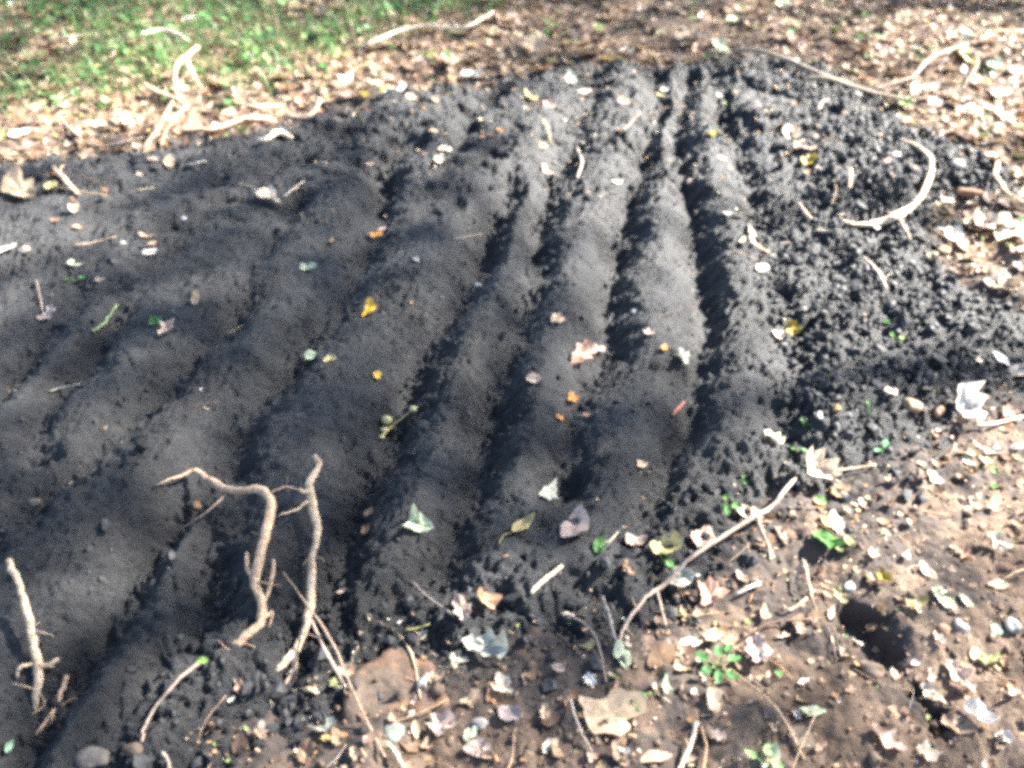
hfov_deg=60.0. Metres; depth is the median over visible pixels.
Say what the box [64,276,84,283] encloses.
sprout
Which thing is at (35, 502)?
pebble
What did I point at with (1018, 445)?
leaf
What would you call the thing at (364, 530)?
leaf
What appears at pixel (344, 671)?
twig
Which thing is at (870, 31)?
sprout
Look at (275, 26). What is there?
twig
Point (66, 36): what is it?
twig
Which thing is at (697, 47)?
leaf
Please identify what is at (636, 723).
leaf
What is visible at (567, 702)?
leaf
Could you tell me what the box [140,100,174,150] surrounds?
root
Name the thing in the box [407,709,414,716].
pebble
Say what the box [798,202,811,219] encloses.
stick
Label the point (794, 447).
sprout
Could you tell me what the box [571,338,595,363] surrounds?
leaf
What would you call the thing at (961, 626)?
pebble
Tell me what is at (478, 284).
pebble
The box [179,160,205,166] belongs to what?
twig
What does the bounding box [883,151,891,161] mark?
leaf
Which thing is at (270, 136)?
stick
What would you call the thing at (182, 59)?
root
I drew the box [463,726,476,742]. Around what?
leaf
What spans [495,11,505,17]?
leaf
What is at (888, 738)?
leaf
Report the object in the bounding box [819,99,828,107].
twig
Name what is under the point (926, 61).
twig
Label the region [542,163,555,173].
leaf
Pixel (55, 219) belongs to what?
leaf
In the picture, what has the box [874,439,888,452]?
sprout
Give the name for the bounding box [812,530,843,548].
leaf
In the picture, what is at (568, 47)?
leaf
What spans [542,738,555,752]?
leaf
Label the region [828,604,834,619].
leaf
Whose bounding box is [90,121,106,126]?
leaf
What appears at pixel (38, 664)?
root
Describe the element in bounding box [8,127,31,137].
leaf
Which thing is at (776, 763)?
sprout
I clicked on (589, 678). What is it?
leaf
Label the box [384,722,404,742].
pebble
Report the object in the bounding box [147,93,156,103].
leaf
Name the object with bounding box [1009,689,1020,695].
leaf
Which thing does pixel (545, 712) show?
leaf
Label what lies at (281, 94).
leaf
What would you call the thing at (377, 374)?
leaf
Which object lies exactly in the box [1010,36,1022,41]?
leaf
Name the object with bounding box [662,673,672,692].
leaf
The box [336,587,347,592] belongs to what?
leaf
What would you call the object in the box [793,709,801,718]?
leaf
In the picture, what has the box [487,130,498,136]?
leaf
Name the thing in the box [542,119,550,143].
twig
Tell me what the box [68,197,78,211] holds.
leaf
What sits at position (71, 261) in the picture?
leaf
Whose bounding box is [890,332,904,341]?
sprout
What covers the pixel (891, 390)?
leaf
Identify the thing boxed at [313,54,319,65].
twig
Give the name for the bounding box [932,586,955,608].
leaf
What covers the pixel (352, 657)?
twig
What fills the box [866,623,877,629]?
leaf
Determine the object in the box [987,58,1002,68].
leaf
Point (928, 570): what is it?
leaf
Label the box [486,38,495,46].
leaf
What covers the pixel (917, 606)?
leaf
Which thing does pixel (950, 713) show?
leaf
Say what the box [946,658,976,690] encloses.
leaf
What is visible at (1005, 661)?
leaf
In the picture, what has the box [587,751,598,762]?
leaf
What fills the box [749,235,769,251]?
leaf
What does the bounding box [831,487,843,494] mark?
leaf
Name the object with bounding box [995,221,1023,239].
leaf
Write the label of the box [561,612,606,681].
twig
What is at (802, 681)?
leaf
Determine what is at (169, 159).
leaf
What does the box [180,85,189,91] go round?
leaf
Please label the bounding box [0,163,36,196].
leaf
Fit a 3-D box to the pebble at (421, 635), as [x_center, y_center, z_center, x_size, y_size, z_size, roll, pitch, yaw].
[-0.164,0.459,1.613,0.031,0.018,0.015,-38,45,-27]
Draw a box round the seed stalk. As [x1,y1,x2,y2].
[379,406,416,438]
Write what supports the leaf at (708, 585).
on the ground at (856, 614)
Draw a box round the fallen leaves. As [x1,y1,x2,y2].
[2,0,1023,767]
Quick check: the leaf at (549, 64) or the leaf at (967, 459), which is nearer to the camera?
the leaf at (967, 459)
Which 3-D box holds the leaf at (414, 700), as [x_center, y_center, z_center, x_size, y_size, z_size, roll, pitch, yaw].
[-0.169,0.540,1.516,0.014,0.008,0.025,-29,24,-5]
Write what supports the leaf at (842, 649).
on the ground at (856, 614)
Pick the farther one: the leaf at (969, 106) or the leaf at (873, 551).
the leaf at (969, 106)
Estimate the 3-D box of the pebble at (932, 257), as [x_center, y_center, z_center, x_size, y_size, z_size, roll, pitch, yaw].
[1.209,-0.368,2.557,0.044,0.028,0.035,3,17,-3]
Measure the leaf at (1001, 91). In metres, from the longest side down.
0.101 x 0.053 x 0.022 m
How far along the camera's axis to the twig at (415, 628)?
1.61 m
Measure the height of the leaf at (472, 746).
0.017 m
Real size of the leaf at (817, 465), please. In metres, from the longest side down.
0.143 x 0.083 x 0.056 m
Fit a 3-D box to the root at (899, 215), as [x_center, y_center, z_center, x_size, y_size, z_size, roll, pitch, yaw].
[1.190,-0.589,2.703,0.201,0.078,0.642,24,46,25]
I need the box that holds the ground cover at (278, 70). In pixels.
[0,0,1023,759]
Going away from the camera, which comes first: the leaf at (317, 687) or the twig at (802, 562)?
the leaf at (317, 687)
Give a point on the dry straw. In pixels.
(659, 532)
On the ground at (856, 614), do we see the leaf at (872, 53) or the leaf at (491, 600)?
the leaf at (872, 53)
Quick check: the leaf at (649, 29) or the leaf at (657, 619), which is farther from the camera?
the leaf at (649, 29)
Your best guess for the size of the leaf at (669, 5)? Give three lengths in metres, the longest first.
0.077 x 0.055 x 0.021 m
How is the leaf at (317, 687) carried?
on the soil bed
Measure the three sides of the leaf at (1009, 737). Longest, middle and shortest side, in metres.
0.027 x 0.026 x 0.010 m
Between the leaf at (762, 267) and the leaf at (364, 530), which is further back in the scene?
the leaf at (762, 267)
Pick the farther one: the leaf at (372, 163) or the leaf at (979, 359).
the leaf at (372, 163)
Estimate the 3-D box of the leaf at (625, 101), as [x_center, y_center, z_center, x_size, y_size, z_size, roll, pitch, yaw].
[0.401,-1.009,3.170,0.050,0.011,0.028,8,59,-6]
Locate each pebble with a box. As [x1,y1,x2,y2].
[18,246,29,253]
[28,498,40,505]
[75,746,109,767]
[122,742,142,756]
[191,501,200,509]
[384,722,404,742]
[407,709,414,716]
[412,257,419,261]
[416,629,427,640]
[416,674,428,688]
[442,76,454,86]
[470,717,488,730]
[473,282,481,287]
[814,411,822,419]
[833,404,840,411]
[843,581,854,591]
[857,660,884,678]
[892,152,900,159]
[902,397,922,412]
[924,252,938,261]
[931,227,944,233]
[932,405,943,417]
[936,245,950,255]
[937,623,950,635]
[950,159,964,168]
[952,618,969,634]
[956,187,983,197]
[1004,617,1021,634]
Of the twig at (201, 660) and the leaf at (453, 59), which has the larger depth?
the leaf at (453, 59)
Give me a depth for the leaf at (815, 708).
1.47 m
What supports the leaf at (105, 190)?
on the soil bed
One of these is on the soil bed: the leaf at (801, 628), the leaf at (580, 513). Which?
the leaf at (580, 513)
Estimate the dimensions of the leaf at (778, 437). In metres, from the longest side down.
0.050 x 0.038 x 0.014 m
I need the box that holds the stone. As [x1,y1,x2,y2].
[342,646,449,723]
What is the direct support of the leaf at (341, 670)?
on the leaf litter
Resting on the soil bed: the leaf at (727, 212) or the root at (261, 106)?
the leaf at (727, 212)
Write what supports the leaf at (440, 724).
on the ground at (856, 614)
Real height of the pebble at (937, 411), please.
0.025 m
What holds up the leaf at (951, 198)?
on the ground at (856, 614)
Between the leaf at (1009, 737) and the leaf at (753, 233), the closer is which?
the leaf at (1009, 737)
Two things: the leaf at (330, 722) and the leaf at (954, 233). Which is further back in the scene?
the leaf at (954, 233)
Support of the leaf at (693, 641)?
on the ground at (856, 614)
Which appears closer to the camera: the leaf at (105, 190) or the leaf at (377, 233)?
the leaf at (377, 233)
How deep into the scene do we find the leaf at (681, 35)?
3.77 m
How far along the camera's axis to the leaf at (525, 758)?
1.42 m
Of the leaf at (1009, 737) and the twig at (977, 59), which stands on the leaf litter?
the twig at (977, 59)
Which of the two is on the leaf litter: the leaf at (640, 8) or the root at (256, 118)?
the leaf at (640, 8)
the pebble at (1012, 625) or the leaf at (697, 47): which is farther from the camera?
the leaf at (697, 47)
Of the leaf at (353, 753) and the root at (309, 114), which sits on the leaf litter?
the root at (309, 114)
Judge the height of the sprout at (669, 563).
0.027 m
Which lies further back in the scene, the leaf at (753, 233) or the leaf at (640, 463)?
the leaf at (753, 233)
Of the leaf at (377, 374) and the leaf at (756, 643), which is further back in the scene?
the leaf at (377, 374)
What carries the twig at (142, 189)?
on the soil bed
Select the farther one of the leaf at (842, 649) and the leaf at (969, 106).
the leaf at (969, 106)
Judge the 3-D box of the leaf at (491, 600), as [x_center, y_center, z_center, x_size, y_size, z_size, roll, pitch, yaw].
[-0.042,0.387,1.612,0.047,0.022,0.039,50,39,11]
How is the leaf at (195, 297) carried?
on the soil bed
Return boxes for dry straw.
[1,0,1023,767]
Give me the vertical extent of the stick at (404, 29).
0.052 m
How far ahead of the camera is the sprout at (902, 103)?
3.37 m
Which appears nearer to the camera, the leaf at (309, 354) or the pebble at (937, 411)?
the pebble at (937, 411)
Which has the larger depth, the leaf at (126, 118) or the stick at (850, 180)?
the leaf at (126, 118)
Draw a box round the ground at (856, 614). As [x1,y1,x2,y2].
[0,0,1023,767]
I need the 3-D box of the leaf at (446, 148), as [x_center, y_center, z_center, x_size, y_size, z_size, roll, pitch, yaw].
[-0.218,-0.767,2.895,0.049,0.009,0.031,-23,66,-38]
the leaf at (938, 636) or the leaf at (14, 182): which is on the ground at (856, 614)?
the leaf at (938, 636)
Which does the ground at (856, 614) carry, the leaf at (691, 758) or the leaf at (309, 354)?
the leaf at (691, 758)
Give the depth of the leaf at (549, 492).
1.82 m
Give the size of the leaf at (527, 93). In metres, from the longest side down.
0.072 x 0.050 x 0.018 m
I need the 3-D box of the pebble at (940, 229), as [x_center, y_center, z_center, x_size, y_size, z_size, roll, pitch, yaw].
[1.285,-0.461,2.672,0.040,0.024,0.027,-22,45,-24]
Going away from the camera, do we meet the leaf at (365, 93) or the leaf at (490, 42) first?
the leaf at (365, 93)
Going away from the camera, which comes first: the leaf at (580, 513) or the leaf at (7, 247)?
the leaf at (580, 513)
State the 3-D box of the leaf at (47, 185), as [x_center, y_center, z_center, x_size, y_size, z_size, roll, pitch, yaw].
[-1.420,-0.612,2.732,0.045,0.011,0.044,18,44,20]
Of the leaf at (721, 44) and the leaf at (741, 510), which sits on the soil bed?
the leaf at (741, 510)
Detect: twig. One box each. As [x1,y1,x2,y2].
[35,279,43,311]
[46,34,98,40]
[50,383,79,391]
[61,119,145,147]
[74,236,115,245]
[91,304,117,332]
[112,28,190,41]
[127,187,153,193]
[140,656,207,742]
[161,751,170,767]
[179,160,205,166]
[272,0,278,50]
[282,572,385,757]
[283,180,304,197]
[311,619,344,684]
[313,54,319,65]
[345,62,371,75]
[348,646,358,667]
[386,741,404,767]
[405,623,429,630]
[412,581,454,616]
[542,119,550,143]
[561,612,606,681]
[569,698,592,752]
[576,146,582,178]
[602,596,616,639]
[607,525,624,543]
[625,111,640,128]
[671,401,684,415]
[700,726,707,767]
[735,581,760,595]
[782,559,812,611]
[814,228,836,231]
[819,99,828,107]
[838,464,875,470]
[873,39,967,88]
[961,47,978,89]
[974,416,1022,425]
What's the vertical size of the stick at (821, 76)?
0.158 m
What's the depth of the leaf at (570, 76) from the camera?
3.40 m
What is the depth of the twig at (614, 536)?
1.71 m
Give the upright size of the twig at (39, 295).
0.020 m
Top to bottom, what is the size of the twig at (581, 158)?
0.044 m
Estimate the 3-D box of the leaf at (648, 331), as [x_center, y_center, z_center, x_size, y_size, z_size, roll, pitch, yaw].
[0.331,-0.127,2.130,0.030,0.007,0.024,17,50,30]
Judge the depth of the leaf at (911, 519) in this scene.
1.81 m
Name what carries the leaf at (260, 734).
on the ground at (856, 614)
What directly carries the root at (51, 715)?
on the soil bed
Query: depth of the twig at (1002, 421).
2.03 m
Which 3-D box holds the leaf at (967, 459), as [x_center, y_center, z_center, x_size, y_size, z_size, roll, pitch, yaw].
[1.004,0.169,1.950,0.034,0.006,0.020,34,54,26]
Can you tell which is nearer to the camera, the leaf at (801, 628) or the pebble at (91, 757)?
the pebble at (91, 757)
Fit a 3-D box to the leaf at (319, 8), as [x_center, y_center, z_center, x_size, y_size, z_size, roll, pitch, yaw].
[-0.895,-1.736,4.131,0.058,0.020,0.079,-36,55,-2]
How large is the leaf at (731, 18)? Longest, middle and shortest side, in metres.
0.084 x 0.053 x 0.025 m
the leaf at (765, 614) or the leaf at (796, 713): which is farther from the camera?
the leaf at (765, 614)
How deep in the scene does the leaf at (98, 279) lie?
2.31 m
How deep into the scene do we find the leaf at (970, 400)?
2.03 m
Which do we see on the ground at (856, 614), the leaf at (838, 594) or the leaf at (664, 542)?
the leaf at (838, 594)
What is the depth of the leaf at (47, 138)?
3.15 m
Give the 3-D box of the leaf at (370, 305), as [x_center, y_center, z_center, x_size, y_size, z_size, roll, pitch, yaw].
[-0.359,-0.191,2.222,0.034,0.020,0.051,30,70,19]
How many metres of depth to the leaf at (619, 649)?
1.57 m
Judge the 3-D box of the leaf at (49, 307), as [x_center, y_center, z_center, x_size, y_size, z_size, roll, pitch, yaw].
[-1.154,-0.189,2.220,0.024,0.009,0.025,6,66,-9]
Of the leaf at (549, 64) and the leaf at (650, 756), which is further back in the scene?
the leaf at (549, 64)
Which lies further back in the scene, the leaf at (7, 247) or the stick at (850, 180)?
the stick at (850, 180)
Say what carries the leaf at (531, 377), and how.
on the soil bed
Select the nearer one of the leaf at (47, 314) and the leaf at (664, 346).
the leaf at (664, 346)
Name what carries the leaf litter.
on the ground at (856, 614)
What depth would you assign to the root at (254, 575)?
1.61 m
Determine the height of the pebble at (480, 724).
0.025 m
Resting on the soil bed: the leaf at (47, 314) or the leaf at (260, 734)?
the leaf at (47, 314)
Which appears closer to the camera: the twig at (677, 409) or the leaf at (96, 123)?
the twig at (677, 409)
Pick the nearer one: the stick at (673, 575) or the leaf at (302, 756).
the leaf at (302, 756)
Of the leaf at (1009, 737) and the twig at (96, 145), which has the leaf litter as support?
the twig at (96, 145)
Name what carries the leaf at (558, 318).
on the soil bed
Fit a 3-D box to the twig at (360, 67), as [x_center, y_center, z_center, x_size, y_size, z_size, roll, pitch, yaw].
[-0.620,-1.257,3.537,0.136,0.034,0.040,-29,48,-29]
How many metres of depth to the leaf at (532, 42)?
3.74 m
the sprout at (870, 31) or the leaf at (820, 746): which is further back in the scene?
the sprout at (870, 31)
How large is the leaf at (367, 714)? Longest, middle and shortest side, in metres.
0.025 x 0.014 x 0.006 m
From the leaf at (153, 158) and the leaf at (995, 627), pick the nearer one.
the leaf at (995, 627)
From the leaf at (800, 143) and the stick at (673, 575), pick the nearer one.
the stick at (673, 575)
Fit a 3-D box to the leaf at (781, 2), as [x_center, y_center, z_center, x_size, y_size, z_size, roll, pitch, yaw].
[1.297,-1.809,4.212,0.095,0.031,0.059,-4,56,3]
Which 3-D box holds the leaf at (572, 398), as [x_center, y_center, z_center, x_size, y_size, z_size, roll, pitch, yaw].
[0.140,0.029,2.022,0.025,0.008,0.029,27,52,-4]
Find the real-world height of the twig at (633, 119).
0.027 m
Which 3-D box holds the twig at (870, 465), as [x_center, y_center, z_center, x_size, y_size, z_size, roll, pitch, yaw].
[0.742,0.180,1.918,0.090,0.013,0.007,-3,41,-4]
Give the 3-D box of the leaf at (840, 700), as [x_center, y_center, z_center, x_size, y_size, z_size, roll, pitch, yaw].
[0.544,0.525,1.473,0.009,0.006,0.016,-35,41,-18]
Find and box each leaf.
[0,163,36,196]
[0,241,17,252]
[4,740,13,752]
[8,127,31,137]
[37,309,51,319]
[43,133,50,145]
[44,180,57,188]
[46,303,55,311]
[49,217,59,221]
[67,259,82,264]
[68,37,76,44]
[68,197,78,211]
[72,224,83,228]
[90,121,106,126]
[95,277,103,281]
[99,187,110,193]
[120,115,134,124]
[139,232,153,236]
[142,248,156,254]
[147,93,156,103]
[147,156,159,159]
[148,315,161,324]
[158,318,173,334]
[163,154,174,166]
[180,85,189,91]
[191,289,199,303]
[232,87,239,96]
[233,678,244,694]
[237,182,280,202]
[254,728,267,738]
[276,91,283,96]
[295,68,304,76]
[298,748,309,762]
[299,262,315,269]
[302,675,324,693]
[304,349,317,358]
[308,716,336,731]
[314,6,324,14]
[323,354,335,361]
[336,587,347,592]
[338,74,353,83]
[339,667,347,674]
[349,746,357,759]
[359,711,369,718]
[360,90,369,96]
[361,523,369,533]
[362,297,375,315]
[364,507,373,515]
[366,157,376,164]
[369,230,381,236]
[373,371,381,377]
[384,80,405,91]
[389,712,395,721]
[403,504,433,531]
[406,94,415,99]
[410,693,416,704]
[412,720,419,737]
[426,710,457,736]
[434,154,443,162]
[438,145,451,150]
[442,51,461,63]
[450,652,469,665]
[452,591,471,619]
[461,69,482,76]
[462,627,507,658]
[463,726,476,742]
[463,736,491,757]
[478,587,501,608]
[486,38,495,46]
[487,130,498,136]
[490,672,512,692]
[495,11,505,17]
[498,512,534,544]
[498,705,521,720]
[520,755,529,761]
[523,33,542,50]
[524,88,538,99]
[525,99,554,106]
[526,373,541,382]
[535,58,552,69]
[539,478,558,499]
[539,702,550,718]
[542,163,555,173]
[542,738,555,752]
[551,312,564,322]
[551,663,564,671]
[560,504,589,575]
[564,69,576,83]
[564,694,571,704]
[566,45,571,51]
[568,391,578,401]
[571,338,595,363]
[578,89,592,94]
[579,687,646,735]
[580,639,594,649]
[583,672,596,685]
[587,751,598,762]
[593,536,604,552]
[594,343,605,351]
[612,180,622,183]
[613,639,630,668]
[615,677,619,687]
[618,99,629,103]
[618,747,630,752]
[620,45,634,53]
[623,559,635,574]
[625,533,647,544]
[633,718,641,726]
[637,2,647,12]
[637,460,647,466]
[640,751,672,762]
[644,328,654,333]
[647,26,653,31]
[650,530,681,553]
[654,615,670,623]
[660,87,669,90]
[660,343,667,349]
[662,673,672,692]
[664,2,673,11]
[668,345,690,363]
[668,565,695,586]
[675,23,695,38]
[680,636,702,645]
[686,754,695,761]
[691,525,715,546]
[692,41,703,51]
[698,575,730,605]
[700,673,708,682]
[707,130,717,135]
[711,728,725,740]
[712,38,728,51]
[723,210,735,214]
[725,689,731,697]
[727,14,743,21]
[737,504,750,516]
[738,236,745,241]
[745,633,775,662]
[748,225,756,235]
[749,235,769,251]
[751,506,764,525]
[757,264,768,270]
[759,741,780,767]
[761,602,769,618]
[764,430,785,442]
[769,722,777,731]
[773,325,785,339]
[776,0,794,7]
[783,123,795,138]
[786,319,801,335]
[793,138,819,148]
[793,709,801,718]
[796,622,806,633]
[798,40,805,51]
[798,677,814,684]
[799,705,826,715]
[801,153,817,164]
[806,446,841,482]
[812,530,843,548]
[816,740,826,750]
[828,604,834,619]
[829,510,843,531]
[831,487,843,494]
[833,585,847,602]
[836,697,843,703]
[839,646,849,655]
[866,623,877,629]
[869,544,879,556]
[870,49,874,58]
[872,723,907,750]
[876,567,892,581]
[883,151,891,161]
[885,386,897,394]
[897,38,907,48]
[902,549,909,558]
[907,515,916,523]
[911,78,940,94]
[911,660,920,664]
[915,599,920,613]
[917,739,942,761]
[919,560,937,578]
[920,681,937,698]
[927,471,943,482]
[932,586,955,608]
[933,630,945,643]
[940,195,954,201]
[945,225,962,240]
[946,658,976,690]
[946,710,956,716]
[947,30,970,37]
[955,103,985,114]
[956,380,987,417]
[960,46,978,63]
[960,543,970,558]
[960,594,972,605]
[962,456,975,464]
[964,697,999,723]
[970,262,983,266]
[973,440,1005,452]
[975,207,1001,228]
[975,349,983,362]
[982,137,993,143]
[985,31,996,38]
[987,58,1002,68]
[988,500,1003,509]
[991,85,1012,96]
[991,623,1002,633]
[992,531,1013,551]
[993,352,1010,366]
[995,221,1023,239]
[995,729,1013,741]
[1000,654,1009,667]
[1001,112,1010,121]
[1003,403,1018,416]
[1006,143,1017,149]
[1008,363,1023,376]
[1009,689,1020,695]
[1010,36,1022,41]
[1011,442,1023,450]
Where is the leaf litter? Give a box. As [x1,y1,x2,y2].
[0,0,1023,767]
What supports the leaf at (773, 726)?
on the ground at (856, 614)
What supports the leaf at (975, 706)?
on the ground at (856, 614)
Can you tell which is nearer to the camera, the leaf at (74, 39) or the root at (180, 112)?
the root at (180, 112)
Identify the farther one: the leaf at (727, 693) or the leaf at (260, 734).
the leaf at (727, 693)
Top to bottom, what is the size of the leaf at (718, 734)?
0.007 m
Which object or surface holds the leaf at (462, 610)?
on the soil bed
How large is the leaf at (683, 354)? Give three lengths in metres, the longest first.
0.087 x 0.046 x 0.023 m
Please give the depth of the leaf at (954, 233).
2.65 m
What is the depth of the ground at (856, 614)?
1.66 m
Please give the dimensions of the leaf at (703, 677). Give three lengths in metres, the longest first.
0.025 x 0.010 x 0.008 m
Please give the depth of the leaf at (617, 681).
1.52 m
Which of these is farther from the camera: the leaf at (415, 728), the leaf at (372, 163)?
the leaf at (372, 163)
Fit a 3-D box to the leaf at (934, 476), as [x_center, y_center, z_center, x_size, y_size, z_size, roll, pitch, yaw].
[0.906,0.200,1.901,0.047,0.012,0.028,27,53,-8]
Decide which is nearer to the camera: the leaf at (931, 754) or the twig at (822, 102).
the leaf at (931, 754)
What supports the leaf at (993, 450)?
on the ground at (856, 614)
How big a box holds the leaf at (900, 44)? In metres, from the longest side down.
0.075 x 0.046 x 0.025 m
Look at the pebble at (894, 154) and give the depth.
2.88 m
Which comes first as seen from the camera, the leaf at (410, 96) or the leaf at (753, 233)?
the leaf at (753, 233)
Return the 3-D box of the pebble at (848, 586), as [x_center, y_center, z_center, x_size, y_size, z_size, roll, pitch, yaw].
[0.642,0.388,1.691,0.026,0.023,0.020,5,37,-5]
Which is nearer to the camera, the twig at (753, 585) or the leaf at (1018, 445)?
the twig at (753, 585)
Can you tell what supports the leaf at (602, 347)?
on the soil bed
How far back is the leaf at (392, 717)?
1.47 m
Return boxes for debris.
[0,0,1023,767]
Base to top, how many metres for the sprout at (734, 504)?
0.028 m
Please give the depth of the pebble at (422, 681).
1.53 m
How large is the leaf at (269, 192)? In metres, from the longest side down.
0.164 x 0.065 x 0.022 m
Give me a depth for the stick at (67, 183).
2.73 m
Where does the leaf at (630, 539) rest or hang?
on the soil bed
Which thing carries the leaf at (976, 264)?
on the ground at (856, 614)
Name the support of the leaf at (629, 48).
on the ground at (856, 614)
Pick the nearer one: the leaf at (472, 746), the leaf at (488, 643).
the leaf at (472, 746)
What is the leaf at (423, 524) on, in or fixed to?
on the soil bed
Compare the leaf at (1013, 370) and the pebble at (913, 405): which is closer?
the pebble at (913, 405)
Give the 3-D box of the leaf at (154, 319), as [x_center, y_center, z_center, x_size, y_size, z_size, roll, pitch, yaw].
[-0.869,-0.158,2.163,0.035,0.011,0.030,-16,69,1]
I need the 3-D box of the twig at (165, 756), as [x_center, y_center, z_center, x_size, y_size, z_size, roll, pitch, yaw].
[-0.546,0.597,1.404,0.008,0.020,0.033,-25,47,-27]
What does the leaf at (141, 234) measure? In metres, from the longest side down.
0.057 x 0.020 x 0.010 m
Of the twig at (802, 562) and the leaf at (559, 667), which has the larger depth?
the twig at (802, 562)
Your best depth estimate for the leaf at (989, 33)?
3.85 m
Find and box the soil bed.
[0,53,1023,767]
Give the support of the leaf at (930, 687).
on the leaf litter
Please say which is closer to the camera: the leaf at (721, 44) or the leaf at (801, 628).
the leaf at (801, 628)
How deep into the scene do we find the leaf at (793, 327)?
2.17 m
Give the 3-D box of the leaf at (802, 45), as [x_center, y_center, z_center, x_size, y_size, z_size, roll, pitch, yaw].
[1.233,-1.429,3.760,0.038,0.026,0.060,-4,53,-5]
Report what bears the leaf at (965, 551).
on the leaf litter
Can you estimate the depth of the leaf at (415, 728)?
1.47 m
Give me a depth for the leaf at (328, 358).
2.06 m
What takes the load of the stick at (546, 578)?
on the soil bed
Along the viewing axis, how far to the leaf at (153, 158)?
2.88 m
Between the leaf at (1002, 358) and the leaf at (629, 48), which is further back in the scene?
the leaf at (629, 48)
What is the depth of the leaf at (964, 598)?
1.65 m
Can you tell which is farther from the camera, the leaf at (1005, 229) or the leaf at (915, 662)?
the leaf at (1005, 229)
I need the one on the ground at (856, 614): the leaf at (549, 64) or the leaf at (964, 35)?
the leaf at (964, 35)
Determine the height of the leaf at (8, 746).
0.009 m
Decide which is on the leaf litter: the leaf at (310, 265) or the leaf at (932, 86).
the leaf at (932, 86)
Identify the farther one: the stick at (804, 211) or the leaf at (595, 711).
the stick at (804, 211)
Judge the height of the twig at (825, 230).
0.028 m
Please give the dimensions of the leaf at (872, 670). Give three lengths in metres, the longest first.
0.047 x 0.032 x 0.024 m
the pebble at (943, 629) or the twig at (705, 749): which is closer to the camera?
the twig at (705, 749)
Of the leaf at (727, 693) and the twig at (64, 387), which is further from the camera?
the twig at (64, 387)
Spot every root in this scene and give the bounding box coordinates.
[5,558,59,715]
[34,675,76,735]
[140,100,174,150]
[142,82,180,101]
[156,468,298,651]
[160,103,187,146]
[172,45,202,97]
[181,115,276,132]
[221,99,283,113]
[276,454,324,684]
[283,102,320,119]
[843,138,934,238]
[984,152,1023,202]
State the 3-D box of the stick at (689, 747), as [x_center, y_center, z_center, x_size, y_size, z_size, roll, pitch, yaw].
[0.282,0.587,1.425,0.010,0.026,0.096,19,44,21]
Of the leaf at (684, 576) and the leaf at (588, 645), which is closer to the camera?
the leaf at (588, 645)
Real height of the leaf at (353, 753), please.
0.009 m
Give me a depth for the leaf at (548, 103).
3.17 m
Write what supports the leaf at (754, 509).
on the leaf litter
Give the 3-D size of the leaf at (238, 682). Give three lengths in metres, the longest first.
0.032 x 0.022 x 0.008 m
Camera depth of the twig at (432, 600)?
1.63 m
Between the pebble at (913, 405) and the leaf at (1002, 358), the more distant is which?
the leaf at (1002, 358)
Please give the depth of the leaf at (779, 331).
2.17 m
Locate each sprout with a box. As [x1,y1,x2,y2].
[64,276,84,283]
[659,550,673,566]
[695,644,740,683]
[721,492,742,514]
[744,744,783,767]
[791,446,806,453]
[857,30,882,40]
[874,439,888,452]
[885,94,914,108]
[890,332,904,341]
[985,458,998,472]
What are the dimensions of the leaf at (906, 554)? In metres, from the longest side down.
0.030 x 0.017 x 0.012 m
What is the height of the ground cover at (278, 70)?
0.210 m
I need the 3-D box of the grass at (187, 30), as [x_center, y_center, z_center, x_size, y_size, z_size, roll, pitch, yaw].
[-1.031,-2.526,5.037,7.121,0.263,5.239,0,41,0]
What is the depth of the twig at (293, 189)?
2.69 m
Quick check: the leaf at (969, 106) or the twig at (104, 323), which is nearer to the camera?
the twig at (104, 323)
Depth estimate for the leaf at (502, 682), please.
1.53 m
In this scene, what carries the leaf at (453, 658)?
on the ground at (856, 614)
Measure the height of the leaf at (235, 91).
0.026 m
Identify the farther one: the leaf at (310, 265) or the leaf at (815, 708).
the leaf at (310, 265)
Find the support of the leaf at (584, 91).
on the soil bed
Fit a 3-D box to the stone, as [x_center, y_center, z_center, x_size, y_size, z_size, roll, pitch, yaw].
[-0.196,0.552,1.528,0.202,0.110,0.198,-30,49,-30]
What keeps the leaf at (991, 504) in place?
on the ground at (856, 614)
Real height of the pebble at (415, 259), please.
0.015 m
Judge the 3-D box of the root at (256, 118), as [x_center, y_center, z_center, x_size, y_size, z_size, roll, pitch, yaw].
[-1.011,-0.924,3.199,0.342,0.058,0.076,-19,44,-21]
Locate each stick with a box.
[52,164,79,195]
[256,129,292,143]
[365,11,493,46]
[530,565,562,593]
[618,476,797,639]
[678,721,698,767]
[732,48,915,101]
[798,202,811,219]
[847,168,851,199]
[862,256,887,289]
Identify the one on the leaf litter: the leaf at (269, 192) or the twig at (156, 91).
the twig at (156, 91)
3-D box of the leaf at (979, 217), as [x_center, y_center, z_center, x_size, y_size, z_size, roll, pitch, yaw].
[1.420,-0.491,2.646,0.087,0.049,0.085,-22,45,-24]
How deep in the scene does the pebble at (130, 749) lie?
1.42 m
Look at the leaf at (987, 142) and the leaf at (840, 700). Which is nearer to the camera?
the leaf at (840, 700)
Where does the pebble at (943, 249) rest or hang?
on the ground at (856, 614)
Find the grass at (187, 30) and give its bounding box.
[0,0,599,128]
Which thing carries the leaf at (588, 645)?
on the leaf litter
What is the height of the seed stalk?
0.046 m
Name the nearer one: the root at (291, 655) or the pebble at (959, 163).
the root at (291, 655)
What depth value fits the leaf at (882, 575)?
1.68 m
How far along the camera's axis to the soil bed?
2.09 m

